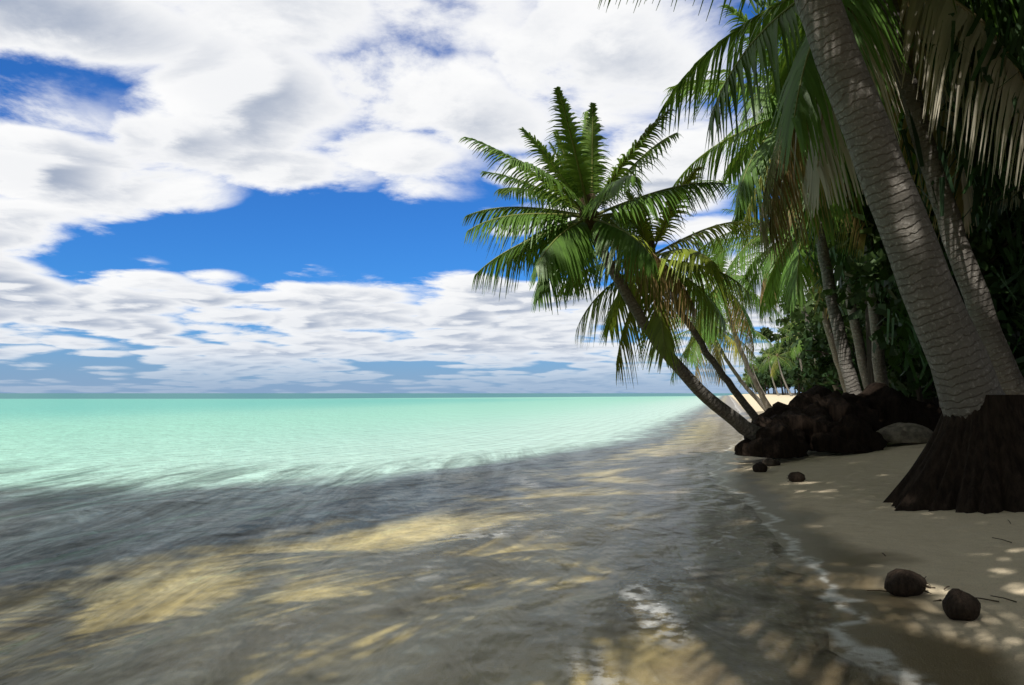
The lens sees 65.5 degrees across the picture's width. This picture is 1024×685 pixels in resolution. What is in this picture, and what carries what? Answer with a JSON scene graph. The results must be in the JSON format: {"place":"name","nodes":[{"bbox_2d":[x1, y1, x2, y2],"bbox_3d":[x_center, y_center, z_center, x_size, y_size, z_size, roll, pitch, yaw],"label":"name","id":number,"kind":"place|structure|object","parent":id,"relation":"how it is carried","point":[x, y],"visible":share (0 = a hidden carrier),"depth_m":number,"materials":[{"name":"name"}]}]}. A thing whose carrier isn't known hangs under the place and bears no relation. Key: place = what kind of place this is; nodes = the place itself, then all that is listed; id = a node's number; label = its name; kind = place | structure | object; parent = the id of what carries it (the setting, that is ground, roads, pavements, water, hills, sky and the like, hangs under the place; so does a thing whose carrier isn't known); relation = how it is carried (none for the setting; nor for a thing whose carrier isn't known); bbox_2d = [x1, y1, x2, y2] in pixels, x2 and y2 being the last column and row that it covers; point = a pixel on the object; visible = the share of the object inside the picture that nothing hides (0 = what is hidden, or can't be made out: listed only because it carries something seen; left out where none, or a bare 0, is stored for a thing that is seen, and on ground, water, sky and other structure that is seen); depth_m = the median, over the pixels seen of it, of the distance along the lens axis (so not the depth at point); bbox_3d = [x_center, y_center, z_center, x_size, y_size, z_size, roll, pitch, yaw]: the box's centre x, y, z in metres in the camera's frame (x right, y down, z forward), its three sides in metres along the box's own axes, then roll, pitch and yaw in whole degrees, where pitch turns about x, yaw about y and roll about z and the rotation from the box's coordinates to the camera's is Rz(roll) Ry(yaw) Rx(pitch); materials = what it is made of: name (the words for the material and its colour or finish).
{"place":"outdoors","nodes":[
{"label":"outdoors","id":0,"kind":"place"},
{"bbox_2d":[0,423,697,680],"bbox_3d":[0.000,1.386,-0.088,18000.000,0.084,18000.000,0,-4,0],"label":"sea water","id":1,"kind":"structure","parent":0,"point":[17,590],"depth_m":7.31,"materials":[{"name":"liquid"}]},
{"bbox_2d":[0,0,837,392],"label":"sky","id":2,"kind":"structure","parent":0,"point":[197,196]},
{"bbox_2d":[0,393,1023,684],"bbox_3d":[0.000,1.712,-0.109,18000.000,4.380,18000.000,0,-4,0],"label":"sand terrain","id":3,"kind":"structure","parent":0,"point":[524,577],"depth_m":7.67,"materials":[{"name":"beige sand"}]},
{"bbox_2d":[646,283,775,410],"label":"palm","id":4,"kind":"object","parent":3,"relation":"on","point":[717,349],"visible":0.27,"depth_m":49.79,"materials":[{"name":"green plant"}]},
{"bbox_2d":[670,231,786,408],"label":"palm","id":5,"kind":"object","parent":3,"relation":"on","point":[759,390],"visible":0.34,"depth_m":40.60,"materials":[{"name":"green plant"}]},
{"bbox_2d":[745,378,752,389],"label":"tree","id":6,"kind":"object","parent":3,"relation":"on","point":[749,384],"visible":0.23,"depth_m":434.23,"materials":[{"name":"green plant"}]},
{"bbox_2d":[742,372,758,393],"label":"palm","id":7,"kind":"object","parent":3,"relation":"on","point":[748,377],"visible":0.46,"depth_m":299.74,"materials":[{"name":"green plant"}]},
{"bbox_2d":[738,354,765,394],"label":"palm","id":8,"kind":"object","parent":3,"relation":"on","point":[753,370],"visible":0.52,"depth_m":230.70,"materials":[{"name":"green plant"}]},
{"bbox_2d":[744,361,764,388],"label":"tree","id":9,"kind":"object","parent":3,"relation":"on","point":[745,371],"visible":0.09,"depth_m":353.43,"materials":[{"name":"green plant"}]},
{"bbox_2d":[752,462,768,471],"bbox_3d":[4.220,2.131,13.525,0.203,0.206,0.294,2,-4,-31],"label":"coconut","id":10,"kind":"object","parent":3,"relation":"on","point":[759,467],"visible":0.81,"depth_m":13.46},
{"bbox_2d":[752,354,768,393],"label":"tree","id":11,"kind":"object","parent":3,"relation":"on","point":[761,384],"visible":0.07,"depth_m":320.40,"materials":[{"name":"green plant"}]},
{"bbox_2d":[757,348,772,392],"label":"tree","id":12,"kind":"object","parent":3,"relation":"on","point":[761,374],"visible":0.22,"depth_m":284.07,"materials":[{"name":"green plant"}]},
{"bbox_2d":[750,343,782,395],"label":"palm","id":13,"kind":"object","parent":3,"relation":"on","point":[778,394],"visible":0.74,"depth_m":170.67,"materials":[{"name":"green plant"}]},
{"bbox_2d":[695,180,845,392],"bbox_3d":[10.022,-2.118,28.531,7.298,10.091,7.364,-3,-5,36],"label":"palm","id":14,"kind":"object","parent":3,"relation":"on","point":[795,279],"visible":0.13,"depth_m":27.65,"materials":[{"name":"green plant"}]},
{"bbox_2d":[762,458,780,465],"bbox_3d":[4.705,2.189,14.489,0.326,0.162,0.321,3,-5,-41],"label":"beach rock","id":15,"kind":"object","parent":3,"relation":"on","point":[769,462],"visible":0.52,"depth_m":14.38,"materials":[{"name":"stone"}]},
{"bbox_2d":[755,327,788,394],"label":"tree","id":16,"kind":"object","parent":3,"relation":"on","point":[767,333],"visible":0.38,"depth_m":196.45,"materials":[{"name":"green plant"}]},
{"bbox_2d":[734,416,810,457],"bbox_3d":[5.076,1.816,15.505,1.322,0.752,1.278,3,-5,-37],"label":"rock","id":17,"kind":"object","parent":3,"relation":"on","point":[777,438],"visible":0.96,"depth_m":15.09,"materials":[{"name":"black stone"}]},
{"bbox_2d":[458,86,787,458],"bbox_3d":[2.331,-1.119,14.001,6.560,6.876,4.890,0,-4,0],"label":"leaning palm","id":18,"kind":"object","parent":17,"relation":"on","point":[564,247],"visible":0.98,"depth_m":13.84,"materials":[{"name":"green plant"}]},
{"bbox_2d":[555,166,759,421],"bbox_3d":[3.312,-0.399,15.042,4.994,5.319,3.986,0,-4,0],"label":"thin palm","id":19,"kind":"object","parent":17,"relation":"on","point":[660,330],"visible":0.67,"depth_m":14.92,"materials":[{"name":"green plant"}]},
{"bbox_2d":[761,371,783,393],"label":"tree","id":20,"kind":"object","parent":3,"relation":"on","point":[766,379],"visible":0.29,"depth_m":254.53,"materials":[{"name":"green plant"}]},
{"bbox_2d":[705,201,843,392],"bbox_3d":[12.264,-1.936,35.335,6.832,10.463,7.361,0,-4,0],"label":"palm","id":21,"kind":"object","parent":3,"relation":"on","point":[766,267],"visible":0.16,"depth_m":35.84,"materials":[{"name":"green plant"}]},
{"bbox_2d":[756,342,795,395],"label":"palm","id":22,"kind":"object","parent":3,"relation":"on","point":[778,363],"visible":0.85,"depth_m":136.09,"materials":[{"name":"green plant"}]},
{"bbox_2d":[694,69,867,388],"bbox_3d":[9.435,-3.771,23.691,6.662,12.682,7.839,-4,-5,44],"label":"palm","id":23,"kind":"object","parent":3,"relation":"on","point":[859,344],"visible":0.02,"depth_m":23.73,"materials":[{"name":"green plant"}]},
{"bbox_2d":[767,342,797,394],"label":"tree","id":24,"kind":"object","parent":3,"relation":"on","point":[778,379],"visible":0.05,"depth_m":223.95,"materials":[{"name":"green plant"}]},
{"bbox_2d":[766,346,804,393],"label":"tree","id":25,"kind":"object","parent":3,"relation":"on","point":[791,361],"visible":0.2,"depth_m":173.62,"materials":[{"name":"green plant"}]},
{"bbox_2d":[771,316,801,370],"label":"palm","id":26,"kind":"object","parent":3,"relation":"on","point":[792,353],"visible":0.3,"depth_m":105.52,"materials":[{"name":"green plant"}]},
{"bbox_2d":[661,4,914,394],"bbox_3d":[6.733,-2.677,18.293,6.928,10.016,6.615,3,-5,-39],"label":"tall palm","id":27,"kind":"object","parent":3,"relation":"on","point":[749,155],"visible":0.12,"depth_m":18.00,"materials":[{"name":"green plant"}]},
{"bbox_2d":[751,392,833,443],"bbox_3d":[5.958,1.574,16.629,2.006,1.087,1.771,-3,-5,43],"label":"rock","id":28,"kind":"object","parent":3,"relation":"on","point":[808,414],"visible":0.39,"depth_m":16.15,"materials":[{"name":"black stone"}]},
{"bbox_2d":[779,332,813,393],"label":"tree","id":29,"kind":"object","parent":3,"relation":"on","point":[789,378],"visible":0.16,"depth_m":154.78,"materials":[{"name":"green plant"}]},
{"bbox_2d":[787,472,805,481],"bbox_3d":[4.176,1.982,11.712,0.255,0.169,0.184,-3,-5,42],"label":"coconut","id":30,"kind":"object","parent":3,"relation":"on","point":[796,476],"visible":0.97,"depth_m":11.64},
{"bbox_2d":[779,291,825,336],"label":"tree","id":31,"kind":"object","parent":3,"relation":"on","point":[790,328],"visible":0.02,"depth_m":140.48,"materials":[{"name":"green plant"}]},
{"bbox_2d":[777,304,827,360],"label":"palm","id":32,"kind":"object","parent":3,"relation":"on","point":[799,345],"visible":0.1,"depth_m":87.66,"materials":[{"name":"green plant"}]},
{"bbox_2d":[800,320,814,373],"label":"tree","id":33,"kind":"object","parent":3,"relation":"on","point":[808,361],"depth_m":115.57,"materials":[{"name":"green plant"}]},
{"bbox_2d":[779,278,837,325],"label":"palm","id":34,"kind":"object","parent":3,"relation":"on","point":[805,299],"visible":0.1,"depth_m":70.09,"materials":[{"name":"green plant"}]},
{"bbox_2d":[598,0,1023,394],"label":"palm","id":35,"kind":"object","parent":3,"relation":"on","point":[895,32],"visible":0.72,"depth_m":11.60,"materials":[{"name":"green plant"}]},
{"bbox_2d":[743,0,888,385],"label":"palm","id":36,"kind":"object","parent":3,"relation":"on","point":[879,368],"visible":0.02,"depth_m":20.24,"materials":[{"name":"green plant"}]},
{"bbox_2d":[776,298,857,390],"bbox_3d":[14.572,0.564,36.013,5.720,5.276,6.883,0,-4,0],"label":"shrub","id":37,"kind":"object","parent":3,"relation":"on","point":[805,374],"visible":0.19,"depth_m":34.62,"materials":[{"name":"green plant"}]},
{"bbox_2d":[769,298,866,394],"bbox_3d":[14.341,-0.198,33.142,5.869,6.312,5.943,-2,-4,33],"label":"shrub","id":38,"kind":"object","parent":3,"relation":"on","point":[818,343],"visible":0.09,"depth_m":33.09,"materials":[{"name":"green plant"}]},
{"bbox_2d":[800,360,842,391],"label":"shrub","id":39,"kind":"object","parent":3,"relation":"on","point":[827,387],"visible":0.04,"depth_m":42.12,"materials":[{"name":"green plant"}]},
{"bbox_2d":[749,0,899,383],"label":"tree","id":40,"kind":"object","parent":3,"relation":"on","point":[833,259],"visible":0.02,"depth_m":21.13,"materials":[{"name":"green plant"}]},
{"bbox_2d":[794,295,862,389],"bbox_3d":[17.422,0.527,39.938,7.360,5.804,5.586,2,-4,-34],"label":"shrub","id":41,"kind":"object","parent":3,"relation":"on","point":[810,314],"visible":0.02,"depth_m":39.51,"materials":[{"name":"green plant"}]},
{"bbox_2d":[805,385,882,430],"bbox_3d":[7.020,1.493,17.182,2.121,1.170,2.013,0,-4,0],"label":"rock","id":42,"kind":"object","parent":3,"relation":"on","point":[838,405],"visible":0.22,"depth_m":16.64,"materials":[{"name":"black stone"}]},
{"bbox_2d":[808,414,887,452],"bbox_3d":[6.521,1.765,15.617,1.492,0.716,1.107,0,-4,0],"label":"rock","id":43,"kind":"object","parent":3,"relation":"on","point":[851,433],"visible":0.95,"depth_m":15.32,"materials":[{"name":"black stone"}]},
{"bbox_2d":[774,1,938,405],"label":"tree","id":44,"kind":"object","parent":3,"relation":"on","point":[934,401],"depth_m":25.58,"materials":[{"name":"green plant"}]},
{"bbox_2d":[804,285,934,401],"bbox_3d":[12.060,-0.106,23.103,5.689,4.962,6.698,0,-4,0],"label":"shrub","id":45,"kind":"object","parent":3,"relation":"on","point":[810,306],"visible":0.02,"depth_m":24.70,"materials":[{"name":"green plant"}]},
{"bbox_2d":[855,298,936,398],"bbox_3d":[14.790,-0.009,25.055,7.205,4.653,4.228,0,-4,0],"label":"shrub","id":46,"kind":"object","parent":3,"relation":"on","point":[900,385],"visible":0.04,"depth_m":24.84,"materials":[{"name":"green plant"}]},
{"bbox_2d":[858,382,941,430],"bbox_3d":[8.228,1.448,17.606,2.298,1.141,1.972,0,-4,0],"label":"rock","id":47,"kind":"object","parent":3,"relation":"on","point":[892,405],"visible":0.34,"depth_m":17.09,"materials":[{"name":"black stone"}]},
{"bbox_2d":[780,47,1019,288],"bbox_3d":[10.171,-6.860,19.170,7.226,17.676,8.329,0,-4,0],"label":"tree","id":48,"kind":"object","parent":3,"relation":"on","point":[869,218],"depth_m":17.63,"materials":[{"name":"green plant"}]},
{"bbox_2d":[876,423,932,442],"bbox_3d":[7.845,1.792,15.908,1.172,0.377,0.967,0,-4,0],"label":"beach rock","id":49,"kind":"object","parent":3,"relation":"on","point":[904,433],"visible":0.82,"depth_m":15.56,"materials":[{"name":"stone"}]},
{"bbox_2d":[884,568,931,596],"bbox_3d":[2.673,1.639,5.389,0.288,0.205,0.216,0,-4,0],"label":"coconut","id":50,"kind":"object","parent":3,"relation":"on","point":[902,583],"visible":0.92,"depth_m":5.33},
{"bbox_2d":[819,191,1023,389],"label":"shrub","id":51,"kind":"object","parent":3,"relation":"on","point":[1010,308],"visible":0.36,"depth_m":17.18,"materials":[{"name":"green plant"}]},
{"bbox_2d":[841,0,1023,393],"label":"tree","id":52,"kind":"object","parent":3,"relation":"on","point":[1017,269],"visible":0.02,"depth_m":15.43,"materials":[{"name":"green plant"}]},
{"bbox_2d":[867,520,1016,602],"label":"driftwood twigs","id":53,"kind":"object","parent":3,"relation":"on","point":[949,586],"visible":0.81,"depth_m":5.40,"materials":[{"name":"plant"}]},
{"bbox_2d":[883,395,1023,513],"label":"palm tree base","id":54,"kind":"object","parent":3,"relation":"on","point":[973,462],"visible":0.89,"depth_m":8.53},
{"bbox_2d":[794,0,1005,418],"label":"palm","id":55,"kind":"object","parent":54,"relation":"on","point":[965,378],"visible":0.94,"depth_m":8.71,"materials":[{"name":"grey plant"}]},
{"bbox_2d":[934,588,980,620],"bbox_3d":[2.717,1.591,4.822,0.240,0.191,0.294,0,-4,0],"label":"coconut","id":56,"kind":"object","parent":3,"relation":"on","point":[958,604],"visible":0.91,"depth_m":4.72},
{"bbox_2d":[895,0,1023,246],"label":"fronds","id":57,"kind":"object","parent":3,"relation":"on","point":[995,212],"visible":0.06,"depth_m":12.17,"materials":[{"name":"green plant"}]},
{"bbox_2d":[921,0,1023,203],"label":"frond","id":58,"kind":"object","parent":3,"relation":"on","point":[1013,40],"visible":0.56,"depth_m":11.12,"materials":[{"name":"green plant"}]}
]}

